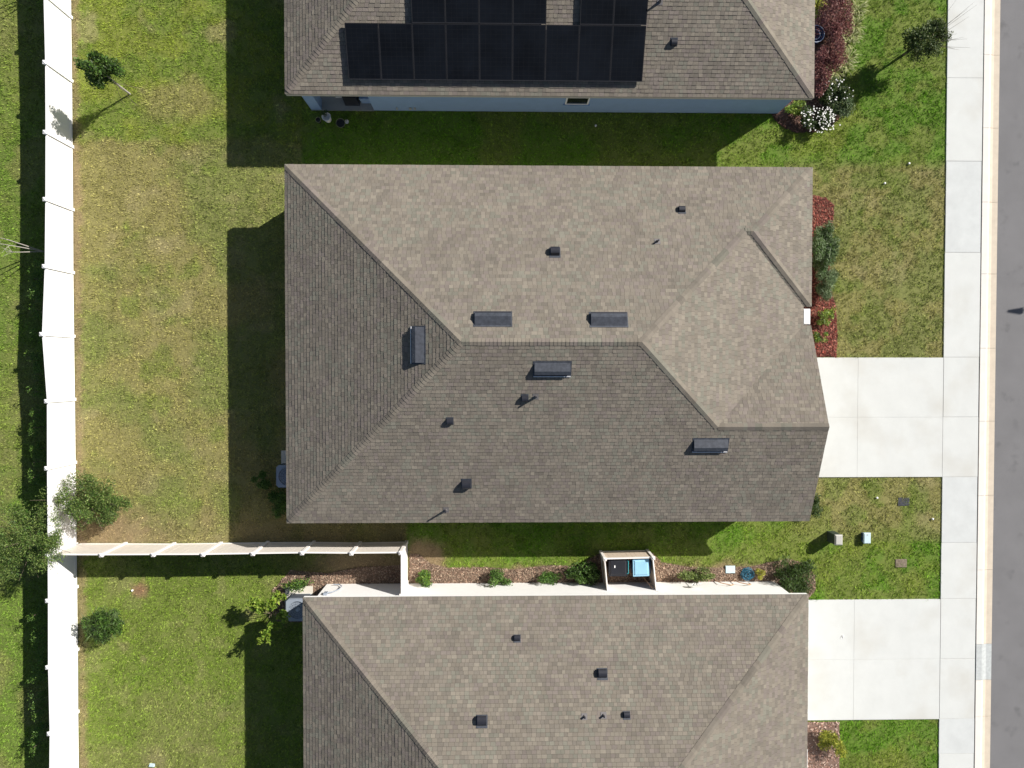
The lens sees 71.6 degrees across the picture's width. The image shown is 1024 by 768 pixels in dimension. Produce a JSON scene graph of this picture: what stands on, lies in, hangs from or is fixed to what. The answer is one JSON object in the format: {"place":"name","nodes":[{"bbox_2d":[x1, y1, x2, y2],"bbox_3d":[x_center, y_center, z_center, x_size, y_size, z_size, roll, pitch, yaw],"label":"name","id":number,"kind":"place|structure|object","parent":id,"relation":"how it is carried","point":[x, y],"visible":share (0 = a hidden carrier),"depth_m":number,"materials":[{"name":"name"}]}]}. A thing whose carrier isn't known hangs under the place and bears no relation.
{"place":"outdoors","nodes":[
{"label":"outdoors","id":0,"kind":"place"},
{"bbox_2d":[0,0,991,767],"bbox_3d":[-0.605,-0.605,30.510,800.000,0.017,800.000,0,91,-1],"label":"ground","id":1,"kind":"structure","parent":0,"point":[396,532],"depth_m":30.36,"materials":[{"name":"green plant"}]},
{"bbox_2d":[0,235,43,256],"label":"bare tree","id":2,"kind":"object","parent":1,"relation":"on","point":[36,250],"visible":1,"depth_m":28.93,"materials":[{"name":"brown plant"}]},
{"bbox_2d":[24,346,43,365],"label":"hedge shrub","id":3,"kind":"object","parent":1,"relation":"on","point":[36,357],"visible":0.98,"depth_m":29.42,"materials":[{"name":"green plant"}]},
{"bbox_2d":[0,498,69,582],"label":"willowy tree","id":4,"kind":"object","parent":1,"relation":"on","point":[43,543],"visible":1,"depth_m":27.94,"materials":[{"name":"green plant"}]},
{"bbox_2d":[27,270,43,290],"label":"hedge shrub","id":5,"kind":"object","parent":1,"relation":"on","point":[36,283],"visible":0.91,"depth_m":29.41,"materials":[{"name":"green plant"}]},
{"bbox_2d":[27,287,43,301],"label":"hedge shrub","id":6,"kind":"object","parent":1,"relation":"on","point":[41,295],"visible":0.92,"depth_m":29.30,"materials":[{"name":"green plant"}]},
{"bbox_2d":[28,303,42,319],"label":"hedge shrub","id":7,"kind":"object","parent":1,"relation":"on","point":[36,311],"visible":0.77,"depth_m":29.43,"materials":[{"name":"green plant"}]},
{"bbox_2d":[25,468,46,490],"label":"hedge shrub","id":8,"kind":"object","parent":1,"relation":"on","point":[38,479],"visible":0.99,"depth_m":29.49,"materials":[{"name":"green plant"}]},
{"bbox_2d":[27,258,44,279],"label":"hedge shrub","id":9,"kind":"object","parent":1,"relation":"on","point":[37,264],"visible":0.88,"depth_m":29.38,"materials":[{"name":"green plant"}]},
{"bbox_2d":[26,383,45,398],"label":"hedge shrub","id":10,"kind":"object","parent":1,"relation":"on","point":[41,391],"visible":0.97,"depth_m":29.46,"materials":[{"name":"green plant"}]},
{"bbox_2d":[30,327,41,339],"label":"hedge shrub","id":11,"kind":"object","parent":1,"relation":"on","point":[35,333],"visible":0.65,"depth_m":29.38,"materials":[{"name":"green plant"}]},
{"bbox_2d":[25,665,47,683],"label":"hedge shrub","id":12,"kind":"object","parent":1,"relation":"on","point":[38,675],"visible":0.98,"depth_m":29.68,"materials":[{"name":"green plant"}]},
{"bbox_2d":[27,602,47,621],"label":"hedge shrub","id":13,"kind":"object","parent":1,"relation":"on","point":[38,614],"visible":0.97,"depth_m":29.61,"materials":[{"name":"green plant"}]},
{"bbox_2d":[27,730,47,756],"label":"hedge shrub","id":14,"kind":"object","parent":1,"relation":"on","point":[33,742],"visible":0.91,"depth_m":29.70,"materials":[{"name":"green plant"}]},
{"bbox_2d":[28,416,46,436],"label":"hedge shrub","id":15,"kind":"object","parent":1,"relation":"on","point":[35,424],"visible":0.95,"depth_m":29.50,"materials":[{"name":"green plant"}]},
{"bbox_2d":[29,403,46,417],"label":"hedge shrub","id":16,"kind":"object","parent":1,"relation":"on","point":[42,411],"visible":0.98,"depth_m":29.60,"materials":[{"name":"green plant"}]},
{"bbox_2d":[29,440,46,458],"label":"hedge shrub","id":17,"kind":"object","parent":1,"relation":"on","point":[35,448],"visible":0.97,"depth_m":29.59,"materials":[{"name":"green plant"}]},
{"bbox_2d":[28,699,48,721],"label":"hedge shrub","id":18,"kind":"object","parent":1,"relation":"on","point":[40,712],"visible":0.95,"depth_m":29.73,"materials":[{"name":"green plant"}]},
{"bbox_2d":[28,688,48,707],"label":"hedge shrub","id":19,"kind":"object","parent":1,"relation":"on","point":[42,695],"visible":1,"depth_m":29.73,"materials":[{"name":"green plant"}]},
{"bbox_2d":[32,361,44,385],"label":"hedge shrub","id":20,"kind":"object","parent":1,"relation":"on","point":[37,367],"visible":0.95,"depth_m":29.60,"materials":[{"name":"green plant"}]},
{"bbox_2d":[30,622,47,642],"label":"hedge shrub","id":21,"kind":"object","parent":1,"relation":"on","point":[40,635],"visible":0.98,"depth_m":29.68,"materials":[{"name":"green plant"}]},
{"bbox_2d":[31,450,46,468],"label":"hedge shrub","id":22,"kind":"object","parent":1,"relation":"on","point":[43,464],"visible":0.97,"depth_m":29.61,"materials":[{"name":"green plant"}]},
{"bbox_2d":[31,635,47,655],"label":"hedge shrub","id":23,"kind":"object","parent":1,"relation":"on","point":[43,646],"visible":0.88,"depth_m":29.94,"materials":[{"name":"green plant"}]},
{"bbox_2d":[31,722,48,738],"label":"hedge shrub","id":24,"kind":"object","parent":1,"relation":"on","point":[39,729],"visible":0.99,"depth_m":29.78,"materials":[{"name":"green plant"}]},
{"bbox_2d":[35,651,47,672],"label":"hedge shrub","id":25,"kind":"object","parent":1,"relation":"on","point":[40,660],"visible":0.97,"depth_m":29.85,"materials":[{"name":"green plant"}]},
{"bbox_2d":[39,0,79,767],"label":"privacy fence","id":26,"kind":"object","parent":1,"relation":"on","point":[58,337],"visible":0.95,"depth_m":29.16,"materials":[{"name":"white plastic"}]},
{"bbox_2d":[34,469,131,532],"bbox_3d":[-17.386,4.785,29.200,3.597,2.130,2.742,0,91,-1],"label":"young tree","id":27,"kind":"object","parent":1,"relation":"on","point":[83,506],"visible":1,"depth_m":28.86,"materials":[{"name":"green plant"}]},
{"bbox_2d":[80,605,124,643],"bbox_3d":[-17.169,10.086,29.728,2.023,1.287,1.822,0,91,-1],"label":"spiky shrub","id":28,"kind":"object","parent":1,"relation":"on","point":[99,624],"visible":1,"depth_m":29.47,"materials":[{"name":"green plant"}]},
{"bbox_2d":[73,50,139,105],"bbox_3d":[-15.969,-12.173,28.162,1.701,3.590,1.030,-20,91,-1],"label":"young tree","id":29,"kind":"object","parent":1,"relation":"on","point":[102,67],"visible":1,"depth_m":27.38,"materials":[{"name":"green plant"}]},
{"bbox_2d":[55,540,407,556],"bbox_3d":[-11.410,6.817,29.498,13.944,2.045,0.199,0,91,-1],"label":"privacy fence","id":30,"kind":"object","parent":1,"relation":"on","point":[218,548],"visible":0.99,"depth_m":29.41,"materials":[{"name":"plastic"}]},
{"bbox_2d":[251,470,271,489],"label":"shrub","id":31,"kind":"object","parent":1,"relation":"on","point":[263,484],"visible":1,"depth_m":29.89,"materials":[{"name":"green plant"}]},
{"bbox_2d":[244,590,290,644],"bbox_3d":[-10.003,9.690,29.664,1.742,1.707,2.103,-15,91,-1],"label":"leafy shrub","id":32,"kind":"object","parent":1,"relation":"on","point":[270,605],"visible":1,"depth_m":29.25,"materials":[{"name":"green plant"}]},
{"bbox_2d":[267,487,286,518],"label":"shrub","id":33,"kind":"object","parent":1,"relation":"on","point":[280,498],"visible":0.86,"depth_m":29.87,"materials":[{"name":"green plant"}]},
{"bbox_2d":[276,450,285,487],"bbox_3d":[-9.321,3.604,30.013,1.050,0.870,1.500,0,91,-1],"label":"air conditioner","id":34,"kind":"object","parent":1,"relation":"on","point":[281,475],"visible":0.38,"depth_m":29.62,"materials":[{"name":"beige paint"}]},
{"bbox_2d":[285,586,312,620],"bbox_3d":[-9.122,9.343,30.121,1.190,0.890,1.320,0,91,-1],"label":"air conditioner","id":35,"kind":"object","parent":1,"relation":"on","point":[294,604],"visible":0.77,"depth_m":29.76,"materials":[{"name":"beige paint"}]},
{"bbox_2d":[315,117,320,123],"bbox_3d":[-8.166,-11.130,29.998,0.244,0.262,0.244,0,91,-1],"label":"plant pot","id":36,"kind":"object","parent":1,"relation":"on","point":[318,119],"visible":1,"depth_m":29.95,"materials":[{"name":"black plastic"}]},
{"bbox_2d":[321,110,330,122],"bbox_3d":[-7.786,-11.245,29.780,0.380,0.708,0.447,0,91,-1],"label":"white planter","id":37,"kind":"object","parent":1,"relation":"on","point":[326,116],"visible":1,"depth_m":29.79,"materials":[{"name":"paint"}]},
{"bbox_2d":[272,565,400,622],"bbox_3d":[-7.422,9.051,30.528,5.803,0.086,2.552,0,91,-1],"label":"mulch bed","id":38,"kind":"object","parent":1,"relation":"on","point":[357,577],"visible":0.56,"depth_m":30.51,"materials":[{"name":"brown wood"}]},
{"bbox_2d":[281,577,313,592],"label":"shrub","id":39,"kind":"object","parent":38,"relation":"on","point":[293,585],"visible":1,"depth_m":30.12,"materials":[{"name":"green plant"}]},
{"bbox_2d":[336,118,344,127],"bbox_3d":[-7.228,-11.003,30.020,0.404,0.262,0.403,0,91,-1],"label":"plant pot","id":40,"kind":"object","parent":1,"relation":"on","point":[340,122],"visible":1,"depth_m":29.97,"materials":[{"name":"black plastic"}]},
{"bbox_2d":[399,545,408,594],"bbox_3d":[-4.497,7.758,29.654,0.155,2.045,1.744,0,91,-1],"label":"privacy fence","id":41,"kind":"object","parent":1,"relation":"on","point":[404,572],"visible":0.83,"depth_m":29.62,"materials":[{"name":"plastic"}]},
{"bbox_2d":[284,0,814,113],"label":"house","id":42,"kind":"structure","parent":1,"relation":"on","point":[698,56],"depth_m":27.08,"materials":[{"name":"concrete"}]},
{"bbox_2d":[335,96,359,105],"bbox_3d":[-6.865,-12.065,29.553,0.850,1.066,0.550,0,91,-1],"label":"covered grill","id":43,"kind":"object","parent":42,"relation":"on","point":[351,100],"visible":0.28,"depth_m":29.65,"materials":[{"name":"black metal"}]},
{"bbox_2d":[359,96,369,102],"bbox_3d":[-6.135,-12.145,29.844,0.520,0.510,0.540,0,91,-1],"label":"storage box","id":44,"kind":"object","parent":42,"relation":"on","point":[364,99],"visible":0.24,"depth_m":29.62,"materials":[{"name":"blue paint"}]},
{"bbox_2d":[563,98,589,105],"bbox_3d":[2.682,-11.550,28.730,1.081,1.450,0.077,0,91,-1],"label":"window","id":45,"kind":"structure","parent":42,"relation":"in","point":[569,101],"depth_m":29.14,"materials":[{"name":"glass"}]},
{"bbox_2d":[303,581,808,767],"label":"house","id":46,"kind":"structure","parent":1,"relation":"on","point":[596,675],"depth_m":27.25,"materials":[{"name":"concrete"}]},
{"bbox_2d":[284,164,829,522],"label":"house","id":47,"kind":"structure","parent":1,"relation":"on","point":[490,343],"depth_m":26.73,"materials":[{"name":"concrete"}]},
{"bbox_2d":[409,553,815,596],"bbox_3d":[4.413,8.159,30.743,17.729,0.088,1.842,3,91,-1],"label":"mulch bed","id":48,"kind":"object","parent":1,"relation":"on","point":[514,580],"visible":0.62,"depth_m":30.70,"materials":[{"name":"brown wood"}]},
{"bbox_2d":[415,569,431,587],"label":"shrub","id":49,"kind":"object","parent":48,"relation":"on","point":[425,575],"visible":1,"depth_m":30.15,"materials":[{"name":"green plant"}]},
{"bbox_2d":[488,568,512,586],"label":"shrub","id":50,"kind":"object","parent":48,"relation":"on","point":[495,575],"visible":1,"depth_m":30.18,"materials":[{"name":"green plant"}]},
{"bbox_2d":[537,570,562,585],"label":"shrub","id":51,"kind":"object","parent":48,"relation":"on","point":[551,576],"visible":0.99,"depth_m":30.31,"materials":[{"name":"green plant"}]},
{"bbox_2d":[563,560,600,585],"bbox_3d":[3.060,7.987,30.259,1.554,0.955,1.145,24,91,-2],"label":"shrub","id":52,"kind":"object","parent":48,"relation":"on","point":[593,574],"visible":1,"depth_m":30.09,"materials":[{"name":"green plant"}]},
{"bbox_2d":[607,559,628,575],"bbox_3d":[4.464,7.673,30.209,0.841,1.086,0.760,0,91,-1],"label":"wheeled bin","id":53,"kind":"object","parent":48,"relation":"on","point":[617,567],"visible":0.84,"depth_m":29.70,"materials":[{"name":"black plastic"}]},
{"bbox_2d":[630,558,650,576],"bbox_3d":[5.423,7.674,30.221,0.762,1.100,0.760,0,91,-1],"label":"wheeled bin","id":54,"kind":"object","parent":48,"relation":"on","point":[639,567],"visible":0.78,"depth_m":29.68,"materials":[{"name":"blue plastic"}]},
{"bbox_2d":[676,566,715,581],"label":"shrub","id":55,"kind":"object","parent":48,"relation":"on","point":[702,576],"visible":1,"depth_m":30.38,"materials":[{"name":"green plant"}]},
{"bbox_2d":[725,566,734,572],"bbox_3d":[9.473,8.056,30.825,0.420,0.070,0.320,0,91,-1],"label":"ground box","id":56,"kind":"object","parent":48,"relation":"on","point":[729,569],"visible":1,"depth_m":30.79,"materials":[{"name":"white plastic"}]},
{"bbox_2d":[740,567,754,580],"bbox_3d":[10.220,8.242,30.785,0.613,0.147,0.587,0,91,-1],"label":"garden hose","id":57,"kind":"object","parent":48,"relation":"on","point":[744,574],"visible":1,"depth_m":30.76,"materials":[{"name":"blue rubber"}]},
{"bbox_2d":[755,568,765,579],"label":"shrub","id":58,"kind":"object","parent":48,"relation":"on","point":[761,572],"visible":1,"depth_m":30.62,"materials":[{"name":"yellow plant"}]},
{"bbox_2d":[772,555,817,593],"bbox_3d":[12.178,8.222,30.394,1.918,1.166,1.868,0,91,-1],"label":"shrub","id":59,"kind":"object","parent":48,"relation":"on","point":[799,572],"visible":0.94,"depth_m":30.33,"materials":[{"name":"green plant"}]},
{"bbox_2d":[599,549,656,590],"bbox_3d":[4.935,7.965,30.155,2.320,1.425,1.620,0,91,-1],"label":"bin enclosure","id":60,"kind":"object","parent":1,"relation":"on","point":[629,554],"visible":0.92,"depth_m":30.02,"materials":[{"name":"plastic"}]},
{"bbox_2d":[772,0,853,132],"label":"mulch bed","id":61,"kind":"object","parent":1,"relation":"on","point":[788,116],"visible":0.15,"depth_m":30.50,"materials":[{"name":"brown soil"}]},
{"bbox_2d":[784,100,805,116],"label":"shrub","id":62,"kind":"object","parent":61,"relation":"on","point":[792,109],"visible":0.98,"depth_m":30.14,"materials":[{"name":"green plant"}]},
{"bbox_2d":[799,105,840,132],"bbox_3d":[12.976,-11.208,30.066,1.781,0.973,1.227,0,91,-1],"label":"shrub","id":63,"kind":"object","parent":61,"relation":"on","point":[806,120],"visible":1,"depth_m":29.96,"materials":[{"name":"white plant"}]},
{"bbox_2d":[815,25,824,44],"bbox_3d":[12.772,-14.719,30.134,0.728,0.678,0.727,0,91,-1],"label":"planter pot","id":64,"kind":"object","parent":61,"relation":"on","point":[818,39],"visible":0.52,"depth_m":29.87,"materials":[{"name":"blue ceramic"}]},
{"bbox_2d":[815,0,825,18],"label":"liriope clump","id":65,"kind":"object","parent":61,"relation":"on","point":[817,6],"visible":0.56,"depth_m":30.32,"materials":[{"name":"green plant"}]},
{"bbox_2d":[814,65,832,96],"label":"crimson hedge","id":66,"kind":"object","parent":61,"relation":"on","point":[821,86],"visible":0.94,"depth_m":29.93,"materials":[{"name":"red plant"}]},
{"bbox_2d":[814,33,848,74],"bbox_3d":[13.436,-13.753,29.911,1.354,1.204,1.778,37,90,-2],"label":"crimson hedge","id":67,"kind":"object","parent":61,"relation":"on","point":[827,56],"visible":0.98,"depth_m":29.75,"materials":[{"name":"red plant"}]},
{"bbox_2d":[815,0,854,49],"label":"crimson hedge","id":68,"kind":"object","parent":61,"relation":"on","point":[837,25],"visible":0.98,"depth_m":29.61,"materials":[{"name":"red plant"}]},
{"bbox_2d":[818,75,853,114],"bbox_3d":[13.730,-12.159,30.042,1.305,1.018,1.931,-23,91,-1],"label":"shrub","id":69,"kind":"object","parent":61,"relation":"on","point":[831,94],"visible":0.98,"depth_m":29.97,"materials":[{"name":"green plant"}]},
{"bbox_2d":[827,66,848,82],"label":"liriope clump","id":70,"kind":"object","parent":61,"relation":"on","point":[837,72],"visible":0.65,"depth_m":30.37,"materials":[{"name":"green plant"}]},
{"bbox_2d":[830,94,855,118],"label":"shrub","id":71,"kind":"object","parent":61,"relation":"on","point":[846,114],"visible":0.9,"depth_m":29.99,"materials":[{"name":"green plant"}]},
{"bbox_2d":[837,52,853,69],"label":"liriope clump","id":72,"kind":"object","parent":61,"relation":"on","point":[849,62],"visible":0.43,"depth_m":30.34,"materials":[{"name":"green plant"}]},
{"bbox_2d":[839,56,856,75],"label":"liriope clump","id":73,"kind":"object","parent":61,"relation":"on","point":[849,66],"visible":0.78,"depth_m":30.37,"materials":[{"name":"green plant"}]},
{"bbox_2d":[837,46,858,63],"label":"liriope clump","id":74,"kind":"object","parent":61,"relation":"on","point":[849,51],"visible":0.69,"depth_m":30.39,"materials":[{"name":"green plant"}]},
{"bbox_2d":[841,31,857,53],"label":"liriope clump","id":75,"kind":"object","parent":61,"relation":"on","point":[849,43],"visible":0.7,"depth_m":30.38,"materials":[{"name":"green plant"}]},
{"bbox_2d":[843,0,860,10],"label":"liriope clump","id":76,"kind":"object","parent":61,"relation":"on","point":[853,5],"visible":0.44,"depth_m":30.34,"materials":[{"name":"green plant"}]},
{"bbox_2d":[811,492,822,517],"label":"shrub","id":77,"kind":"object","parent":1,"relation":"on","point":[815,507],"visible":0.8,"depth_m":30.50,"materials":[{"name":"green plant"}]},
{"bbox_2d":[803,195,837,357],"bbox_3d":[12.736,-4.668,30.656,2.809,0.109,7.079,0,91,-1],"label":"mulch bed","id":78,"kind":"object","parent":1,"relation":"on","point":[815,317],"visible":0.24,"depth_m":30.68,"materials":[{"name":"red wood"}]},
{"bbox_2d":[813,331,828,342],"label":"shrub","id":79,"kind":"object","parent":78,"relation":"on","point":[817,339],"visible":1,"depth_m":30.37,"materials":[{"name":"green plant"}]},
{"bbox_2d":[816,308,834,325],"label":"shrub","id":80,"kind":"object","parent":78,"relation":"on","point":[823,315],"visible":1,"depth_m":30.24,"materials":[{"name":"green plant"}]},
{"bbox_2d":[812,220,840,280],"bbox_3d":[13.249,-5.638,30.147,1.264,1.196,2.617,0,91,-1],"label":"shrub","id":81,"kind":"object","parent":78,"relation":"on","point":[825,243],"visible":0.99,"depth_m":29.90,"materials":[{"name":"green plant"}]},
{"bbox_2d":[815,267,838,301],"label":"shrub","id":82,"kind":"object","parent":78,"relation":"on","point":[830,277],"visible":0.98,"depth_m":30.12,"materials":[{"name":"green plant"}]},
{"bbox_2d":[823,307,836,317],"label":"shrub","id":83,"kind":"object","parent":78,"relation":"on","point":[832,311],"visible":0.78,"depth_m":30.35,"materials":[{"name":"green plant"}]},
{"bbox_2d":[807,721,839,767],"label":"mulch bed","id":84,"kind":"object","parent":1,"relation":"on","point":[816,728],"visible":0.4,"depth_m":31.07,"materials":[{"name":"brown soil"}]},
{"bbox_2d":[816,730,848,757],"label":"shrub","id":85,"kind":"object","parent":84,"relation":"on","point":[826,739],"visible":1,"depth_m":30.60,"materials":[{"name":"yellow plant"}]},
{"bbox_2d":[827,531,842,544],"bbox_3d":[13.893,6.630,30.554,0.330,0.790,0.450,0,91,-1],"label":"utility pedestal","id":86,"kind":"object","parent":1,"relation":"on","point":[834,537],"visible":1,"depth_m":30.32,"materials":[{"name":"plastic"}]},
{"bbox_2d":[843,23,863,45],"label":"liriope clump","id":87,"kind":"object","parent":1,"relation":"on","point":[855,34],"visible":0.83,"depth_m":30.36,"materials":[{"name":"green plant"}]},
{"bbox_2d":[845,3,866,21],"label":"liriope clump","id":88,"kind":"object","parent":1,"relation":"on","point":[857,14],"visible":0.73,"depth_m":30.34,"materials":[{"name":"green plant"}]},
{"bbox_2d":[848,16,866,35],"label":"liriope clump","id":89,"kind":"object","parent":1,"relation":"on","point":[856,24],"visible":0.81,"depth_m":30.35,"materials":[{"name":"green plant"}]},
{"bbox_2d":[848,0,868,16],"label":"liriope clump","id":90,"kind":"object","parent":1,"relation":"on","point":[857,2],"visible":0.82,"depth_m":30.32,"materials":[{"name":"green plant"}]},
{"bbox_2d":[861,532,870,543],"bbox_3d":[15.376,6.676,30.838,0.310,0.282,0.470,0,91,-1],"label":"utility box","id":91,"kind":"object","parent":1,"relation":"on","point":[865,537],"visible":1,"depth_m":30.71,"materials":[{"name":"white plastic"}]},
{"bbox_2d":[895,559,906,566],"bbox_3d":[16.998,7.828,31.020,0.500,0.068,0.360,0,91,-1],"label":"meter cover","id":92,"kind":"object","parent":1,"relation":"on","point":[900,564],"visible":1,"depth_m":30.99,"materials":[{"name":"beige concrete"}]},
{"bbox_2d":[898,498,908,505],"bbox_3d":[17.081,5.135,30.969,0.500,0.068,0.360,0,91,-1],"label":"meter cover","id":93,"kind":"object","parent":1,"relation":"on","point":[901,501],"visible":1,"depth_m":30.94,"materials":[{"name":"grey plastic"}]},
{"bbox_2d":[883,3,972,67],"bbox_3d":[17.124,-14.173,29.223,2.480,2.706,2.008,0,91,-1],"label":"street tree","id":94,"kind":"object","parent":1,"relation":"on","point":[929,34],"visible":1,"depth_m":28.63,"materials":[{"name":"green plant"}]},
{"bbox_2d":[974,0,999,767],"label":"curb","id":95,"kind":"structure","parent":1,"relation":"on","point":[987,332],"depth_m":30.90,"materials":[{"name":"concrete"}]},
{"bbox_2d":[808,599,940,719],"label":"driveway","id":96,"kind":"structure","parent":0,"point":[880,660],"depth_m":31.04,"materials":[{"name":"concrete"}]},
{"bbox_2d":[817,358,942,476],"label":"driveway","id":97,"kind":"structure","parent":0,"point":[885,417],"depth_m":30.83,"materials":[{"name":"concrete"}]},
{"bbox_2d":[938,0,983,767],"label":"sidewalk","id":98,"kind":"structure","parent":0,"point":[963,170],"depth_m":30.87,"materials":[{"name":"concrete"}]},
{"bbox_2d":[990,0,1023,767],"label":"road","id":99,"kind":"structure","parent":0,"point":[1007,710],"depth_m":30.97,"materials":[{"name":"grey asphalt"}]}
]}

